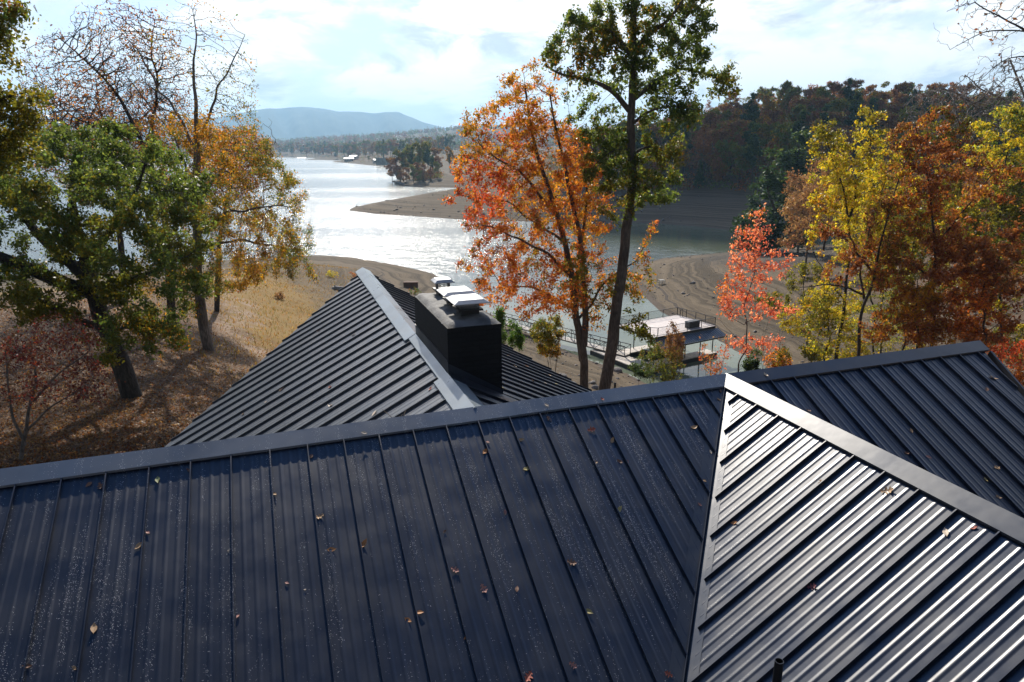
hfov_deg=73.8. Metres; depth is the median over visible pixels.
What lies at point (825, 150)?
forest hickory tree
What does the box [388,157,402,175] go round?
forest oak tree
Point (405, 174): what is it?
forest oak tree
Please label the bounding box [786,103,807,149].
forest oak tree
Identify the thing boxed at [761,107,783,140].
forest oak tree
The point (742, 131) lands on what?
forest hickory tree
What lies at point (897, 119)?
forest oak tree
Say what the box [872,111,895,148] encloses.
forest oak tree
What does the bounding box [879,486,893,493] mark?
fallen leaf
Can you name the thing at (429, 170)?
forest maple tree
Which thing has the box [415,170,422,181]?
forest oak tree
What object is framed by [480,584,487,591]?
fallen leaf
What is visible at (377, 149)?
forest oak tree
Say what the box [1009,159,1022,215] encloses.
forest oak tree
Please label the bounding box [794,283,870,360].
young hickory tree
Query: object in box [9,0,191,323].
bare tree
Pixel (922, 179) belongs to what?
forest oak tree
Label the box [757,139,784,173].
forest maple tree
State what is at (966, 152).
forest oak tree
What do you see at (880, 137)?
forest oak tree
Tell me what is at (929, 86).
forest oak tree
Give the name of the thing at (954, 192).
forest hickory tree
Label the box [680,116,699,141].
forest oak tree
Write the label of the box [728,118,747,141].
forest oak tree
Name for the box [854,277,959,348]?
rust oak tree
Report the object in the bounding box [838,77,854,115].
forest pine tree
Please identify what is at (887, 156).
forest oak tree
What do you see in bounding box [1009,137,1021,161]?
forest pine tree
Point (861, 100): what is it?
forest oak tree
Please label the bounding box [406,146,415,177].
forest pine tree
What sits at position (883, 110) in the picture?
forest pine tree
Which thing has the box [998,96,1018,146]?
forest oak tree
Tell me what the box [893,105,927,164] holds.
forest oak tree
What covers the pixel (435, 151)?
forest oak tree
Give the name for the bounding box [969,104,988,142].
forest oak tree
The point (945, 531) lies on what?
fallen leaf
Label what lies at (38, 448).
fallen leaves
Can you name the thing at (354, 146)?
forest oak tree
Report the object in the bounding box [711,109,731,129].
forest oak tree
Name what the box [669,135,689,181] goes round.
forest hickory tree
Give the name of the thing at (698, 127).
forest oak tree
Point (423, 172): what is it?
forest oak tree
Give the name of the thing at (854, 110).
forest pine tree
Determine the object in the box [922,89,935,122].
forest pine tree
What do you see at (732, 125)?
forest oak tree
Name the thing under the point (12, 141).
oak tree
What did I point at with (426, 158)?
forest pine tree
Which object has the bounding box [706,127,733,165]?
forest oak tree
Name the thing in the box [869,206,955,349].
hickory tree
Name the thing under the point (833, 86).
forest oak tree
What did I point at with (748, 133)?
forest pine tree
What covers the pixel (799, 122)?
forest pine tree
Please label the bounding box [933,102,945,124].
forest pine tree
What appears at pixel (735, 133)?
forest oak tree
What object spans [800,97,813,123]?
forest oak tree
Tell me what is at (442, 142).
forest hickory tree
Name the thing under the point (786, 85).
forest oak tree
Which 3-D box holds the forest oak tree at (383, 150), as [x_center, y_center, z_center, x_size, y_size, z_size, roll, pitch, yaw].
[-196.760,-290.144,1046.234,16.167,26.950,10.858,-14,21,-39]
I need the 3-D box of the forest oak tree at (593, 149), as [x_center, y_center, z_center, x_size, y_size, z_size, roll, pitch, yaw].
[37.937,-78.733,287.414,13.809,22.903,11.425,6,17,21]
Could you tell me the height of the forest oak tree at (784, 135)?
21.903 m
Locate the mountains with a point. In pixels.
(295, 122)
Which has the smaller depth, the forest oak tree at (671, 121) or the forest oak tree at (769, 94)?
the forest oak tree at (671, 121)
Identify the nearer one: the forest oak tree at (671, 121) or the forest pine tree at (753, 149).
the forest pine tree at (753, 149)
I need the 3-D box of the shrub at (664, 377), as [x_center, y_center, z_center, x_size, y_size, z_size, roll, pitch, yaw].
[11.902,3.636,55.321,4.162,8.088,4.111,0,16,0]
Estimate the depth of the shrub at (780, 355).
47.04 m
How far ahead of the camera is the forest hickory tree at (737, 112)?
349.87 m
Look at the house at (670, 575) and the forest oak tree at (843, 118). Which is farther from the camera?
the forest oak tree at (843, 118)
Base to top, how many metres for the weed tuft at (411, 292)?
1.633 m
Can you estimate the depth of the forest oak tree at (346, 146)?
1380.78 m
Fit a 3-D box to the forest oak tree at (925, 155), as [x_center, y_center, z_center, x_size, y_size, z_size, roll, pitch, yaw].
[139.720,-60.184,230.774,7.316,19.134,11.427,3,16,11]
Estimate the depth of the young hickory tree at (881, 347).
61.72 m
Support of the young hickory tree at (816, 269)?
on the ground at (716, 207)
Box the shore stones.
[355,190,1016,386]
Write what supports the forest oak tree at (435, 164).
on the ground at (716, 207)
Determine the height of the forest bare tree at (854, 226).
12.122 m
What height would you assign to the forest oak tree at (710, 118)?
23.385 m
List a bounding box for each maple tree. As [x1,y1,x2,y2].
[392,167,403,179]
[413,160,423,180]
[427,166,433,179]
[440,57,658,387]
[645,154,662,171]
[713,203,799,371]
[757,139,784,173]
[848,124,866,147]
[855,145,886,177]
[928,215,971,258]
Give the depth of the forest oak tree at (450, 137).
1140.12 m
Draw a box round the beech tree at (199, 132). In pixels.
[73,0,319,350]
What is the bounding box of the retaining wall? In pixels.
[376,158,396,164]
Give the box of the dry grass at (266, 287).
[125,263,357,378]
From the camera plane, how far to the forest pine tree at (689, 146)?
277.17 m
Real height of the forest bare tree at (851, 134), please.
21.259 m
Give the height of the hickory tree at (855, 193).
24.268 m
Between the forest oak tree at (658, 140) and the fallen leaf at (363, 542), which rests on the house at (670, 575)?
the fallen leaf at (363, 542)
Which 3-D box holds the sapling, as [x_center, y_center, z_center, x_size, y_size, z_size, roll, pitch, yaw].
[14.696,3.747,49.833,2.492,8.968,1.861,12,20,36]
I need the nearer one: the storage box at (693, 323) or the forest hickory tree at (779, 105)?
the storage box at (693, 323)
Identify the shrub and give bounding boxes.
[493,306,509,344]
[506,319,527,352]
[529,314,565,371]
[627,360,654,382]
[633,338,685,382]
[662,320,685,380]
[740,347,764,370]
[754,291,795,368]
[762,346,792,367]
[797,338,833,362]
[832,331,870,358]
[956,318,992,342]
[985,336,1023,371]
[1010,364,1023,386]
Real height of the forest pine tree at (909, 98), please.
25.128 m
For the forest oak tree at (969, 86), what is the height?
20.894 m
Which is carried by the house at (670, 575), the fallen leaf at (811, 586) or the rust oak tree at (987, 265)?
the fallen leaf at (811, 586)
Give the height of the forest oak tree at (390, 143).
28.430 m
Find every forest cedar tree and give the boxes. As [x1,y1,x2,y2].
[693,153,707,187]
[729,183,763,249]
[731,144,807,253]
[847,142,857,161]
[993,135,1003,147]
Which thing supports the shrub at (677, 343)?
on the ground at (716, 207)
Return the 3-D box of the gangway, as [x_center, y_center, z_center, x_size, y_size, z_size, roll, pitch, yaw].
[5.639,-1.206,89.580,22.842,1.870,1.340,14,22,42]
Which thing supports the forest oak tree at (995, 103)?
on the ground at (716, 207)
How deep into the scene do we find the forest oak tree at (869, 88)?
380.28 m
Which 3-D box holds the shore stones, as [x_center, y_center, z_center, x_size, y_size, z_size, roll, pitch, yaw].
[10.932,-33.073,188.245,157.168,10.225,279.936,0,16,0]
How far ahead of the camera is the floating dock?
81.85 m
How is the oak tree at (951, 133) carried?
on the ground at (716, 207)
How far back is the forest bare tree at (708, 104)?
424.03 m
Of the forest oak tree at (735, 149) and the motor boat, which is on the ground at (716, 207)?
the forest oak tree at (735, 149)
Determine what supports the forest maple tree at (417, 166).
on the ground at (716, 207)
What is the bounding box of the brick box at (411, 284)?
[403,281,417,287]
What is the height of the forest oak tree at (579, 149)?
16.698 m
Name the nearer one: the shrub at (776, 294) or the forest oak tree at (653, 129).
the shrub at (776, 294)
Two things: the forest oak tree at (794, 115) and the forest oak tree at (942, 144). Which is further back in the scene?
the forest oak tree at (794, 115)
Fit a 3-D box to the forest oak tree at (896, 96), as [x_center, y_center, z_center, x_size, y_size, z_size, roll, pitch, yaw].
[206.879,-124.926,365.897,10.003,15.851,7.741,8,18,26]
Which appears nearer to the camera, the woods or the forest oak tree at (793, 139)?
the forest oak tree at (793, 139)
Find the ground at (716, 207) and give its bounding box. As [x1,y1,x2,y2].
[0,113,1023,468]
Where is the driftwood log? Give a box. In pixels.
[332,285,342,289]
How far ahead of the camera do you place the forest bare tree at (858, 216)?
126.62 m
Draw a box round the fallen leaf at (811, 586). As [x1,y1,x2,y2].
[807,583,815,589]
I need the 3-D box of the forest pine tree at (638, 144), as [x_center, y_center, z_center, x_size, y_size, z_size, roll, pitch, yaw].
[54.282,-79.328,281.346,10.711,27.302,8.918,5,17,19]
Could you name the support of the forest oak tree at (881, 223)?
on the ground at (716, 207)
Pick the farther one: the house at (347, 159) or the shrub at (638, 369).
the house at (347, 159)
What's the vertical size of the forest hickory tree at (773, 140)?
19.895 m
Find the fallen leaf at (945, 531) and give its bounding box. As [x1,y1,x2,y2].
[942,527,948,535]
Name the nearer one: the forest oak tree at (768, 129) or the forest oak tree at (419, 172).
the forest oak tree at (768, 129)
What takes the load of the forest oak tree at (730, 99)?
on the ground at (716, 207)
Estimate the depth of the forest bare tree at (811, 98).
368.69 m
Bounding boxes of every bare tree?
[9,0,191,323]
[16,75,198,303]
[190,123,275,311]
[687,135,711,166]
[691,130,708,157]
[704,99,714,111]
[805,90,816,123]
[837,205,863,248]
[839,125,860,162]
[845,186,877,245]
[903,59,1023,149]
[933,0,1023,84]
[952,166,993,254]
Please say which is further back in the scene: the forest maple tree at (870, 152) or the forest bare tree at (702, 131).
the forest bare tree at (702, 131)
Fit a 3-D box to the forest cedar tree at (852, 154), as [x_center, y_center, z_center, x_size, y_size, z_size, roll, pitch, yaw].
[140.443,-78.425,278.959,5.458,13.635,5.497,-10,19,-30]
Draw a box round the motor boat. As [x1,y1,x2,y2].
[640,347,680,360]
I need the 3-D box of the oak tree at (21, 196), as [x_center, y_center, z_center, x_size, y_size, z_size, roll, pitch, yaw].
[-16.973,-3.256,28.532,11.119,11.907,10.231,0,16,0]
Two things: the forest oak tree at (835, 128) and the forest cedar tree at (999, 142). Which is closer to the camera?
the forest oak tree at (835, 128)
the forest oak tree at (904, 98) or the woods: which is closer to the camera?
the forest oak tree at (904, 98)
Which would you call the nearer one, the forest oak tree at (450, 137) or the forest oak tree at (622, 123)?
the forest oak tree at (622, 123)
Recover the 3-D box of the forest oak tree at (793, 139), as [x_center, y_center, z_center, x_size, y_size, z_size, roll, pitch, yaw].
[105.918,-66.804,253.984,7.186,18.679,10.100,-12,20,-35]
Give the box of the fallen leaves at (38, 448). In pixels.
[0,299,591,468]
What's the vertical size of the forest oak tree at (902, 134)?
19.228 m
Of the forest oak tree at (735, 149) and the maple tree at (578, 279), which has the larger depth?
the forest oak tree at (735, 149)
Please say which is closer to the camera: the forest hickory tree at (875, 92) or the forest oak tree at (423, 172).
the forest hickory tree at (875, 92)
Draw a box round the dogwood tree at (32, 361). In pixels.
[0,308,125,460]
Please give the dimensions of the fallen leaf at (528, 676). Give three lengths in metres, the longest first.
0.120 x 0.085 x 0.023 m
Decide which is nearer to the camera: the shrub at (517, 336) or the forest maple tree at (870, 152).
the shrub at (517, 336)
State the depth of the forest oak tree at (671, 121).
313.42 m
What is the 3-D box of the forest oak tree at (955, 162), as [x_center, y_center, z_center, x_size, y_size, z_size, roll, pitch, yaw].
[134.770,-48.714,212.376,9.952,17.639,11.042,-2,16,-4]
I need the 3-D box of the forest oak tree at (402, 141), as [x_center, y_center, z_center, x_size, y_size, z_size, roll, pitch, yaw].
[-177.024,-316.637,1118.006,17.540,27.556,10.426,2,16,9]
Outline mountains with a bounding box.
[0,107,446,145]
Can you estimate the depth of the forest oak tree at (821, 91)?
353.14 m
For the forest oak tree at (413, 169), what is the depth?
453.69 m
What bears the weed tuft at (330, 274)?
on the ground at (716, 207)
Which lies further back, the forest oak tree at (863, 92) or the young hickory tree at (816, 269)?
the forest oak tree at (863, 92)
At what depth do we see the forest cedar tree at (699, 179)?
264.45 m
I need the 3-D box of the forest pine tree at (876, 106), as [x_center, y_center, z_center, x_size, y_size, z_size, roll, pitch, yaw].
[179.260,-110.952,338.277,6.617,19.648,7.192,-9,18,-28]
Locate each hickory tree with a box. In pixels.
[439,136,443,146]
[445,146,454,163]
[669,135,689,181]
[732,107,743,119]
[739,120,751,143]
[746,93,761,107]
[755,114,770,140]
[762,94,774,111]
[769,134,785,150]
[776,95,786,112]
[777,259,840,361]
[781,104,921,358]
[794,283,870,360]
[807,117,823,139]
[816,128,841,159]
[830,169,899,353]
[844,247,924,352]
[865,90,878,105]
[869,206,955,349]
[936,103,1023,360]
[944,179,975,214]
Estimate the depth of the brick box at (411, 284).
121.65 m
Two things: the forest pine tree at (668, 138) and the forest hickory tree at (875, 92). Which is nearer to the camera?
the forest pine tree at (668, 138)
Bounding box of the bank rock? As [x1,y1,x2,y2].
[614,367,621,372]
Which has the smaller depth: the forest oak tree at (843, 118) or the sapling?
the sapling
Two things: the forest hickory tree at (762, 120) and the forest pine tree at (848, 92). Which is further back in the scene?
the forest pine tree at (848, 92)
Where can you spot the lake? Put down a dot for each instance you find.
(337, 191)
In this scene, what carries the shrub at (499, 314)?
on the ground at (716, 207)
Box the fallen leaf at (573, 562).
[567,558,576,564]
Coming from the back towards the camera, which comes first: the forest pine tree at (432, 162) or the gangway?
the forest pine tree at (432, 162)
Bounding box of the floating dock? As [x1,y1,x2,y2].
[590,307,726,373]
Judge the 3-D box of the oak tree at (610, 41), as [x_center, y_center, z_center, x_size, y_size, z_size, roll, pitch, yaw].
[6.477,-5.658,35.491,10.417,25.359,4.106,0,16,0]
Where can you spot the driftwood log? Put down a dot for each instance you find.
(334, 287)
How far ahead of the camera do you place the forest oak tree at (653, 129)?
308.29 m
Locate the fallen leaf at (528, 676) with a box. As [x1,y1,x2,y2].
[525,670,532,680]
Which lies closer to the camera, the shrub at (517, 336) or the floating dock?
the shrub at (517, 336)
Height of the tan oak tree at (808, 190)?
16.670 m
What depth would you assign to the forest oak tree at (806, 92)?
378.02 m
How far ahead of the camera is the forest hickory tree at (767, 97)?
374.45 m
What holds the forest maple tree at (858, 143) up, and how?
on the ground at (716, 207)
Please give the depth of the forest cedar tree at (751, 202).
165.23 m
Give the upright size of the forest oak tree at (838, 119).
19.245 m
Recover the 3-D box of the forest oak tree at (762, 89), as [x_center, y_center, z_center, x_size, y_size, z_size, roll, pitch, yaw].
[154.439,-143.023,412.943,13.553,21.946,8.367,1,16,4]
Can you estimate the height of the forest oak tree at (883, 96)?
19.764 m
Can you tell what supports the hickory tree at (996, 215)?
on the ground at (716, 207)
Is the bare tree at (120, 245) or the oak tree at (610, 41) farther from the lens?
the bare tree at (120, 245)
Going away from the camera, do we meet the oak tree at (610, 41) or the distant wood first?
the oak tree at (610, 41)
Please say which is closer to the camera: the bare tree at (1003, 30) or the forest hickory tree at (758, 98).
the bare tree at (1003, 30)
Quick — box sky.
[0,0,1023,129]
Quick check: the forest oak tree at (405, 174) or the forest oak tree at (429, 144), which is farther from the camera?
the forest oak tree at (429, 144)
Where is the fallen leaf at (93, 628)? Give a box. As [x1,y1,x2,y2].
[90,623,96,633]
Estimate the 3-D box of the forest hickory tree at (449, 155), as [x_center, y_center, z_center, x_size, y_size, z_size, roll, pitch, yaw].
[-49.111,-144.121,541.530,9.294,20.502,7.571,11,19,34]
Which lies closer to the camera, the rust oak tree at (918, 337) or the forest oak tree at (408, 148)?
the rust oak tree at (918, 337)
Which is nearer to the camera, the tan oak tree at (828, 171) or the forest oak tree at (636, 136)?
the tan oak tree at (828, 171)
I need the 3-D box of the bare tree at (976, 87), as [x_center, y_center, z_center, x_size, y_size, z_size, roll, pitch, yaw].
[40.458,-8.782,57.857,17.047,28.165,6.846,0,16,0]
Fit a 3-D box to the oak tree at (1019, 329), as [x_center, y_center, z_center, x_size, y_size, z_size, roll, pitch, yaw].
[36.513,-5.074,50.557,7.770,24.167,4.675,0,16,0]
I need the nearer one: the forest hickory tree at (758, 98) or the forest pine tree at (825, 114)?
the forest pine tree at (825, 114)
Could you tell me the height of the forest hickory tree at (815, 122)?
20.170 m
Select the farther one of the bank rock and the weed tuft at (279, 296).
the weed tuft at (279, 296)
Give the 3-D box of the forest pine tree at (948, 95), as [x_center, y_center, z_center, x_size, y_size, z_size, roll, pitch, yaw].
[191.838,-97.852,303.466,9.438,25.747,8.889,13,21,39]
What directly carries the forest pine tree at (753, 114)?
on the ground at (716, 207)
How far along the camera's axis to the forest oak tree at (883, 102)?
373.96 m
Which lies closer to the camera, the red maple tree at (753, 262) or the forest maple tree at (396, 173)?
the red maple tree at (753, 262)
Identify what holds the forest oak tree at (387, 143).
on the ground at (716, 207)
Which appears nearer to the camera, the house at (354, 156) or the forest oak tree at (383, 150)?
the forest oak tree at (383, 150)
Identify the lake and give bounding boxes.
[0,157,867,383]
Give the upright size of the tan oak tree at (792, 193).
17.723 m
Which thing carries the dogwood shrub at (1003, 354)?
on the ground at (716, 207)
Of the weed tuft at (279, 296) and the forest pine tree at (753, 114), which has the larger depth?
the forest pine tree at (753, 114)
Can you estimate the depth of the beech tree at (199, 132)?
41.07 m
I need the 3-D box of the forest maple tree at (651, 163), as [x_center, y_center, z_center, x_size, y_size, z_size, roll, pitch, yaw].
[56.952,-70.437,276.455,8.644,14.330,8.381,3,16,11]
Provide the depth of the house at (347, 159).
1145.64 m
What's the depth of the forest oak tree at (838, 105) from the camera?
309.49 m
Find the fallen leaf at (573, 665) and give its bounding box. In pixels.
[569,661,576,668]
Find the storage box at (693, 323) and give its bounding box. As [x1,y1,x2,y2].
[685,319,699,328]
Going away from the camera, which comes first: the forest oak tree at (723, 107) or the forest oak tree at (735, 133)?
the forest oak tree at (735, 133)
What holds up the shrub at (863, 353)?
on the ground at (716, 207)
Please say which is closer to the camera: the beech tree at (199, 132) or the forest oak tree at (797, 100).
the beech tree at (199, 132)
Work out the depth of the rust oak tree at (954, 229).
39.00 m
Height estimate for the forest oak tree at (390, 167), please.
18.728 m
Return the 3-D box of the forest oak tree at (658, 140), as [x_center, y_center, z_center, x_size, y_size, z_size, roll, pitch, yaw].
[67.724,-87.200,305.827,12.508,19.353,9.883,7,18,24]
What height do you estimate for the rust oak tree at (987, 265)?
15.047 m
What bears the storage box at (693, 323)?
on the floating dock
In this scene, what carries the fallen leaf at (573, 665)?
on the house at (670, 575)
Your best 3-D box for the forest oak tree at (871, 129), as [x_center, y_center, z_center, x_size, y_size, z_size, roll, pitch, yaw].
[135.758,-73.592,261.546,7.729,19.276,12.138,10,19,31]
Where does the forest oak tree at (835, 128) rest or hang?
on the ground at (716, 207)
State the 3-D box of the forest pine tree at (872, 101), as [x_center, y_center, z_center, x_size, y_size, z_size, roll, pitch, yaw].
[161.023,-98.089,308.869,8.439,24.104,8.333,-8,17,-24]
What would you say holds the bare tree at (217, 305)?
on the ground at (716, 207)
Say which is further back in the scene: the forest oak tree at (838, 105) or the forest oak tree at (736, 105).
the forest oak tree at (736, 105)
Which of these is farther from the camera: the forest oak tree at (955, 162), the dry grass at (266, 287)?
the forest oak tree at (955, 162)
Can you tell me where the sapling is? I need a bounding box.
[697,334,733,374]
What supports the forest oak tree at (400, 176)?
on the ground at (716, 207)
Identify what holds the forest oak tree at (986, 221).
on the ground at (716, 207)
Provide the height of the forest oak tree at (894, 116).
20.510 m
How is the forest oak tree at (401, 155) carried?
on the ground at (716, 207)
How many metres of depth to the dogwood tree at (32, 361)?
21.30 m
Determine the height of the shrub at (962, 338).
9.981 m
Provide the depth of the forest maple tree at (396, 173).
468.89 m
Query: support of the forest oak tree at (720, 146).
on the ground at (716, 207)
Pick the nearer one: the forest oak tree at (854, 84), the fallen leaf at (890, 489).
the fallen leaf at (890, 489)
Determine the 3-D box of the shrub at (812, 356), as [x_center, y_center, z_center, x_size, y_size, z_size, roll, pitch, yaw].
[21.984,4.089,50.085,2.077,8.442,2.674,0,16,0]
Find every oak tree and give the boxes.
[0,0,55,181]
[0,112,220,398]
[343,143,350,152]
[350,144,356,153]
[374,143,381,157]
[378,143,386,157]
[381,142,389,155]
[384,157,393,180]
[387,139,392,151]
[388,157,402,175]
[392,149,410,181]
[397,170,403,182]
[399,139,408,149]
[403,144,415,173]
[403,167,409,182]
[409,164,416,183]
[412,140,428,163]
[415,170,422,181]
[418,163,427,181]
[422,140,433,170]
[429,147,442,167]
[433,161,440,177]
[447,134,456,145]
[538,0,742,389]
[566,145,580,173]
[590,127,614,177]
[613,119,626,173]
[635,131,641,153]
[648,125,660,143]
[655,125,666,156]
[658,127,676,173]
[659,119,681,160]
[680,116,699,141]
[689,112,702,152]
[693,111,723,163]
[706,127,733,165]
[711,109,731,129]
[714,120,745,162]
[715,139,738,180]
[716,104,732,114]
[718,118,745,174]
[719,91,740,111]
[726,100,744,120]
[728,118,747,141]
[728,143,752,187]
[756,86,778,108]
[757,121,780,147]
[759,91,773,105]
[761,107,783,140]
[770,125,795,174]
[774,181,841,262]
[776,79,792,101]
[780,85,802,119]
[781,167,829,255]
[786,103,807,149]
[787,96,812,126]
[788,136,810,166]
[799,153,854,250]
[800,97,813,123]
[800,140,931,355]
[802,87,817,105]
[812,110,839,132]
[813,86,834,112]
[819,125,845,157]
[826,81,843,97]
[828,98,849,125]
[828,111,846,127]
[829,96,846,123]
[837,78,865,110]
[844,97,864,112]
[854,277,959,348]
[857,187,909,245]
[858,90,866,106]
[858,123,874,173]
[863,84,876,105]
[867,93,887,127]
[869,127,892,152]
[870,166,911,189]
[872,109,1023,346]
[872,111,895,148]
[876,112,899,149]
[878,91,891,111]
[881,150,902,180]
[884,102,905,128]
[887,117,902,144]
[888,81,918,105]
[891,93,907,100]
[891,173,934,238]
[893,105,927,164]
[896,127,914,165]
[897,96,909,105]
[913,103,1011,340]
[914,137,937,175]
[919,82,947,104]
[927,159,962,189]
[929,122,960,169]
[930,216,1023,352]
[947,151,1016,231]
[951,102,968,137]
[954,83,973,100]
[954,115,996,160]
[968,100,1023,363]
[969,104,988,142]
[979,100,1006,143]
[986,161,1023,232]
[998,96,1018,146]
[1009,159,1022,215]
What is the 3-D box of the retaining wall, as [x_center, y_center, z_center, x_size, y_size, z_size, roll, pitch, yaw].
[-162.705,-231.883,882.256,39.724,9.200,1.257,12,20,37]
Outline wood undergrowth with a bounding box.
[295,111,1023,261]
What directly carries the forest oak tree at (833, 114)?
on the ground at (716, 207)
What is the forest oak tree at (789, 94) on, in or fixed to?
on the ground at (716, 207)
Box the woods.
[25,122,572,153]
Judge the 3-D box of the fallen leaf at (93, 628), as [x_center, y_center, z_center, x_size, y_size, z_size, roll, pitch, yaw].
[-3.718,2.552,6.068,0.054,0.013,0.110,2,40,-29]
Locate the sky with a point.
(426, 61)
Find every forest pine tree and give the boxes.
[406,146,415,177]
[422,146,433,164]
[428,154,433,168]
[443,133,448,149]
[635,120,656,165]
[660,118,679,171]
[680,121,695,177]
[739,90,760,123]
[740,122,759,174]
[740,122,766,189]
[751,126,826,237]
[791,108,811,148]
[819,103,834,142]
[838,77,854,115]
[844,89,864,139]
[862,96,878,126]
[870,97,879,126]
[875,108,886,129]
[903,87,921,110]
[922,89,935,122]
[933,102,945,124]
[942,91,953,106]
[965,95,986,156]
[1001,89,1017,141]
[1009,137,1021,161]
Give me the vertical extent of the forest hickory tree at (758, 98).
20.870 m
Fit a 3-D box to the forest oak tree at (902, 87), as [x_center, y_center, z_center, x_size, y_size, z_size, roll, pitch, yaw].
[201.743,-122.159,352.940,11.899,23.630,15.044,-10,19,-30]
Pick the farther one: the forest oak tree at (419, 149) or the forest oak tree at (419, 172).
the forest oak tree at (419, 149)
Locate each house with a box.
[0,267,1023,681]
[344,157,353,161]
[348,155,357,159]
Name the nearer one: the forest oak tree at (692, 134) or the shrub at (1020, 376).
the shrub at (1020, 376)
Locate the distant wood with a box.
[568,81,1022,144]
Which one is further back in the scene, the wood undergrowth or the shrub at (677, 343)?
the wood undergrowth
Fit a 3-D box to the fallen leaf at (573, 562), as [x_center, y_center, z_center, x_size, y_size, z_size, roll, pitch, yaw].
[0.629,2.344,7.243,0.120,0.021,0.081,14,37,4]
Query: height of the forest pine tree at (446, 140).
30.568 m
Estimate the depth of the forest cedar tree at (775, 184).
146.47 m
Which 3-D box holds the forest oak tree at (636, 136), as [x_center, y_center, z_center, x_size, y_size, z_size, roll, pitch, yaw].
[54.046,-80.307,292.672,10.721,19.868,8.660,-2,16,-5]
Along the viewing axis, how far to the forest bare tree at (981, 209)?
101.46 m
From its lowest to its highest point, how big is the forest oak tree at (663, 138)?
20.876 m
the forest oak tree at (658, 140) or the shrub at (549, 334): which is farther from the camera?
the forest oak tree at (658, 140)
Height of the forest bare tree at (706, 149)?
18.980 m
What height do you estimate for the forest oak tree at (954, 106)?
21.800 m
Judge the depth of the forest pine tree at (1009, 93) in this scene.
306.79 m
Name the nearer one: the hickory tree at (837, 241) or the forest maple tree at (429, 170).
the hickory tree at (837, 241)
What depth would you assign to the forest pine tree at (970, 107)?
243.85 m
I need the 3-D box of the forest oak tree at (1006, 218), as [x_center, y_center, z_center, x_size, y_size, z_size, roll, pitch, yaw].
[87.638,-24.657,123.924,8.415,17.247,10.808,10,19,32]
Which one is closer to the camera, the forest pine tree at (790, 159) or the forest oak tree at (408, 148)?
the forest pine tree at (790, 159)
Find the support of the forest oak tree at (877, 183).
on the ground at (716, 207)
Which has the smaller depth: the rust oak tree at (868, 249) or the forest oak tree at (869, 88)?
the rust oak tree at (868, 249)
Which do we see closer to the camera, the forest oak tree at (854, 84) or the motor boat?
the motor boat
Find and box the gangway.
[490,312,630,356]
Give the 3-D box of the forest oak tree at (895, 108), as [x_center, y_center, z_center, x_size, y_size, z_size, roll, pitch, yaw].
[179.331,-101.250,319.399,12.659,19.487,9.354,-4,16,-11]
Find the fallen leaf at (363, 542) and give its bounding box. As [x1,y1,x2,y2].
[361,538,366,546]
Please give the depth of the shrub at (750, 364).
46.00 m
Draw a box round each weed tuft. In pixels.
[274,291,284,299]
[326,270,338,277]
[409,288,420,293]

